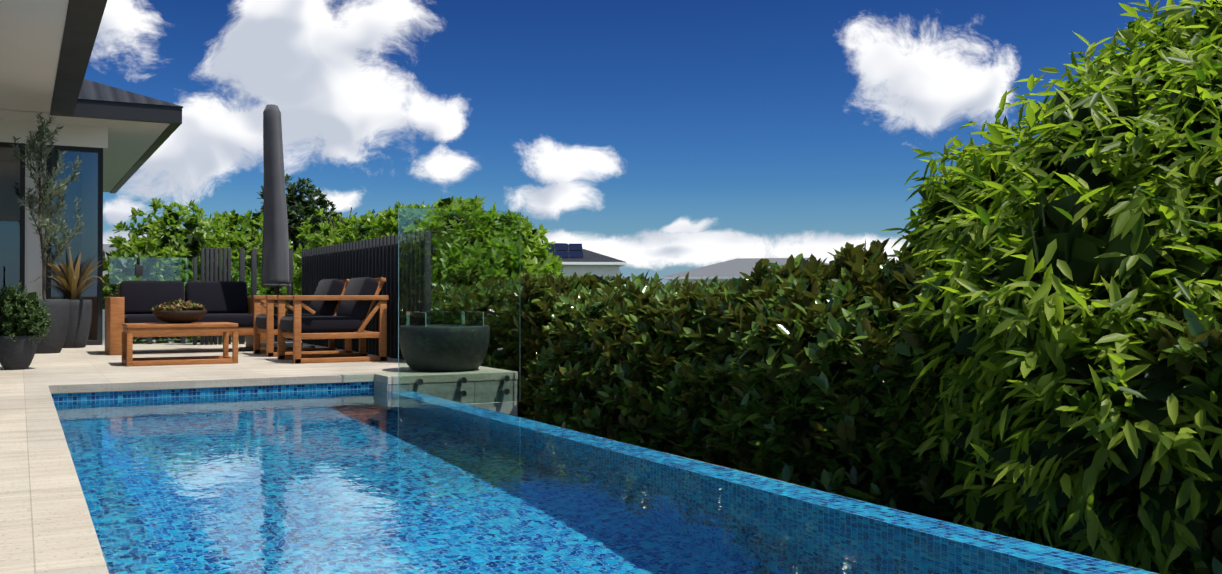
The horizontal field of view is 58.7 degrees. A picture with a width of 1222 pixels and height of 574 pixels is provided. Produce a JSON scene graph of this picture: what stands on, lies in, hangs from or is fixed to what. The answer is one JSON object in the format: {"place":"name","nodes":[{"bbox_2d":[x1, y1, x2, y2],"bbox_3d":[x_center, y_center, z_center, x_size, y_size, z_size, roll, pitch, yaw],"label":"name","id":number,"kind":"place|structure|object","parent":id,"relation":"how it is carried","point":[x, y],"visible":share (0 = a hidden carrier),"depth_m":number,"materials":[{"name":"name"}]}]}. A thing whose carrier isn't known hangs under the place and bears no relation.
{"place":"outdoors","nodes":[
{"label":"outdoors","id":0,"kind":"place"},
{"bbox_2d":[102,244,186,344],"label":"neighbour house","id":1,"kind":"structure","parent":0,"point":[106,248],"depth_m":41.79,"materials":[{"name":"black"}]},
{"bbox_2d":[84,0,1204,284],"label":"sky","id":2,"kind":"structure","parent":0,"point":[663,137],"materials":[{"name":"blue"}]},
{"bbox_2d":[661,258,828,286],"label":"neighbour house","id":3,"kind":"structure","parent":0,"point":[725,270],"depth_m":88.62,"materials":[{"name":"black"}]},
{"label":"ground","id":4,"kind":"structure","parent":0,"visible":0},
{"bbox_2d":[103,197,266,343],"bbox_3d":[-8.506,1.021,21.944,3.209,5.663,4.313,0,0,-5],"label":"tree","id":5,"kind":"object","parent":4,"relation":"on","point":[175,242],"visible":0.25,"depth_m":21.39,"materials":[{"name":"green plant"}]},
{"bbox_2d":[218,228,301,340],"bbox_3d":[-7.556,1.292,23.796,2.959,5.148,2.963,0,0,-29],"label":"tree","id":6,"kind":"object","parent":4,"relation":"on","point":[268,288],"visible":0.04,"depth_m":23.17,"materials":[{"name":"green plant"}]},
{"bbox_2d":[51,380,516,572],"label":"terrace base","id":7,"kind":"object","parent":4,"relation":"on","point":[507,407],"visible":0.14,"depth_m":9.48,"materials":[{"name":"stone"}]},
{"bbox_2d":[51,382,373,401],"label":"tiles","id":8,"kind":"object","parent":7,"relation":"in","point":[193,392],"visible":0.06,"depth_m":8.80,"materials":[{"name":"tile"}]},
{"bbox_2d":[54,388,1161,573],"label":"pool water","id":9,"kind":"structure","parent":8,"relation":"on","point":[364,481],"depth_m":4.21,"materials":[{"name":"blue liquid"}]},
{"bbox_2d":[0,341,517,573],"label":"terrace paving","id":10,"kind":"structure","parent":7,"relation":"on","point":[46,525],"depth_m":7.03,"materials":[{"name":"stone"}]},
{"bbox_2d":[0,282,51,369],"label":"pot shrub","id":11,"kind":"object","parent":10,"relation":"on","point":[24,322],"visible":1,"depth_m":9.89,"materials":[{"name":"green plant"}]},
{"bbox_2d":[10,112,83,353],"bbox_3d":[-6.519,-0.646,12.617,0.842,2.846,1.039,0,0,-29],"label":"potted tree","id":12,"kind":"object","parent":10,"relation":"on","point":[53,341],"visible":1,"depth_m":12.67,"materials":[{"name":"green plant"}]},
{"bbox_2d":[31,246,107,347],"bbox_3d":[-7.026,0.117,14.049,1.026,1.341,1.155,0,0,-29],"label":"potted flax","id":13,"kind":"object","parent":10,"relation":"on","point":[72,285],"visible":0.77,"depth_m":14.02,"materials":[{"name":"stone"}]},
{"bbox_2d":[0,0,181,344],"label":"house wing","id":14,"kind":"structure","parent":10,"relation":"on","point":[46,47],"depth_m":14.07,"materials":[{"name":"white paint"}]},
{"bbox_2d":[0,147,97,340],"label":"window","id":15,"kind":"structure","parent":14,"relation":"attached to","point":[84,188],"depth_m":14.72,"materials":[{"name":"glass"}]},
{"bbox_2d":[78,79,182,107],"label":"house roof","id":16,"kind":"structure","parent":14,"relation":"attached to","point":[91,90],"depth_m":14.47,"materials":[{"name":"grey metal"}]},
{"bbox_2d":[122,322,237,366],"bbox_3d":[-4.322,0.564,10.886,1.020,0.400,0.620,0,0,-29],"label":"coffee table","id":17,"kind":"object","parent":10,"relation":"on","point":[129,329],"visible":1,"depth_m":10.71,"materials":[{"name":"brown wood"}]},
{"bbox_2d":[152,298,206,323],"bbox_3d":[-4.328,0.237,10.884,0.536,0.253,0.524,0,0,-29],"label":"succulent bowl","id":18,"kind":"object","parent":17,"relation":"on","point":[177,312],"visible":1,"depth_m":10.73,"materials":[{"name":"brown plant"}]},
{"bbox_2d":[105,281,265,354],"bbox_3d":[-5.098,0.352,13.107,1.780,0.857,0.860,0,0,-29],"label":"sofa","id":19,"kind":"object","parent":10,"relation":"on","point":[219,301],"visible":0.54,"depth_m":13.08,"materials":[{"name":"black fabric"}]},
{"bbox_2d":[109,253,282,343],"bbox_3d":[-5.852,0.163,15.431,2.320,1.270,0.080,0,0,-29],"label":"glass pool fence","id":20,"kind":"object","parent":10,"relation":"on","point":[139,270],"visible":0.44,"depth_m":15.19,"materials":[{"name":"teal"}]},
{"bbox_2d":[239,104,314,350],"bbox_3d":[-4.116,-0.727,13.423,0.699,3.020,0.699,0,0,16],"label":"umbrella","id":21,"kind":"object","parent":10,"relation":"on","point":[275,259],"visible":0.94,"depth_m":13.28,"materials":[{"name":"grey fabric"}]},
{"bbox_2d":[253,279,352,356],"bbox_3d":[-3.561,0.341,12.544,0.961,0.871,0.830,0,0,-29],"label":"armchair","id":22,"kind":"object","parent":10,"relation":"on","point":[267,323],"visible":0.54,"depth_m":12.39,"materials":[{"name":"brown wood"}]},
{"bbox_2d":[193,230,435,359],"bbox_3d":[-3.734,0.114,12.862,1.580,1.330,5.400,0,0,-29],"label":"batten screen","id":23,"kind":"object","parent":10,"relation":"on","point":[375,258],"visible":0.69,"depth_m":12.79,"materials":[{"name":"paint"}]},
{"bbox_2d":[277,277,388,363],"bbox_3d":[-2.920,0.332,11.367,0.961,0.871,0.830,0,0,-29],"label":"armchair","id":24,"kind":"object","parent":10,"relation":"on","point":[351,319],"visible":1,"depth_m":11.16,"materials":[{"name":"brown wood"}]},
{"bbox_2d":[399,311,489,371],"bbox_3d":[-1.517,0.491,9.899,0.820,0.530,0.820,0,0,-29],"label":"fire bowl","id":25,"kind":"object","parent":10,"relation":"on","point":[442,342],"depth_m":9.59,"materials":[{"name":"concrete"}]},
{"bbox_2d":[398,207,520,403],"bbox_3d":[-1.298,0.172,9.384,1.110,1.680,0.077,0,0,-29],"label":"glass panel","id":26,"kind":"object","parent":10,"relation":"on","point":[463,393],"depth_m":9.37,"materials":[{"name":"teal"}]},
{"bbox_2d":[252,174,336,263],"bbox_3d":[-7.587,0.609,25.824,2.943,6.544,2.939,0,0,-29],"label":"tree","id":27,"kind":"object","parent":4,"relation":"on","point":[301,206],"visible":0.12,"depth_m":25.54,"materials":[{"name":"green plant"}]},
{"bbox_2d":[285,207,407,339],"bbox_3d":[-4.939,1.123,21.452,2.932,5.457,3.519,0,0,-29],"label":"tree","id":28,"kind":"object","parent":4,"relation":"on","point":[335,228],"visible":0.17,"depth_m":21.23,"materials":[{"name":"green plant"}]},
{"bbox_2d":[364,195,522,281],"bbox_3d":[-2.689,1.182,17.464,2.784,5.271,3.116,0,0,-29],"label":"tree","id":29,"kind":"object","parent":4,"relation":"on","point":[388,219],"visible":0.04,"depth_m":16.88,"materials":[{"name":"green plant"}]},
{"bbox_2d":[431,209,571,287],"bbox_3d":[-1.764,1.317,16.424,2.615,4.987,2.517,0,0,-29],"label":"tree","id":30,"kind":"object","parent":4,"relation":"on","point":[536,257],"visible":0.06,"depth_m":16.04,"materials":[{"name":"green plant"}]},
{"bbox_2d":[544,243,626,278],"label":"house","id":31,"kind":"structure","parent":4,"relation":"on","point":[578,259],"depth_m":81.14,"materials":[{"name":"white paint"}]},
{"bbox_2d":[301,238,1221,573],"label":"hedge","id":32,"kind":"object","parent":4,"relation":"on","point":[799,370],"visible":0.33,"depth_m":6.92,"materials":[{"name":"green plant"}]},
{"bbox_2d":[882,0,1221,573],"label":"bush","id":33,"kind":"object","parent":4,"relation":"on","point":[1095,211],"visible":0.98,"depth_m":4.94,"materials":[{"name":"green plant"}]}
]}

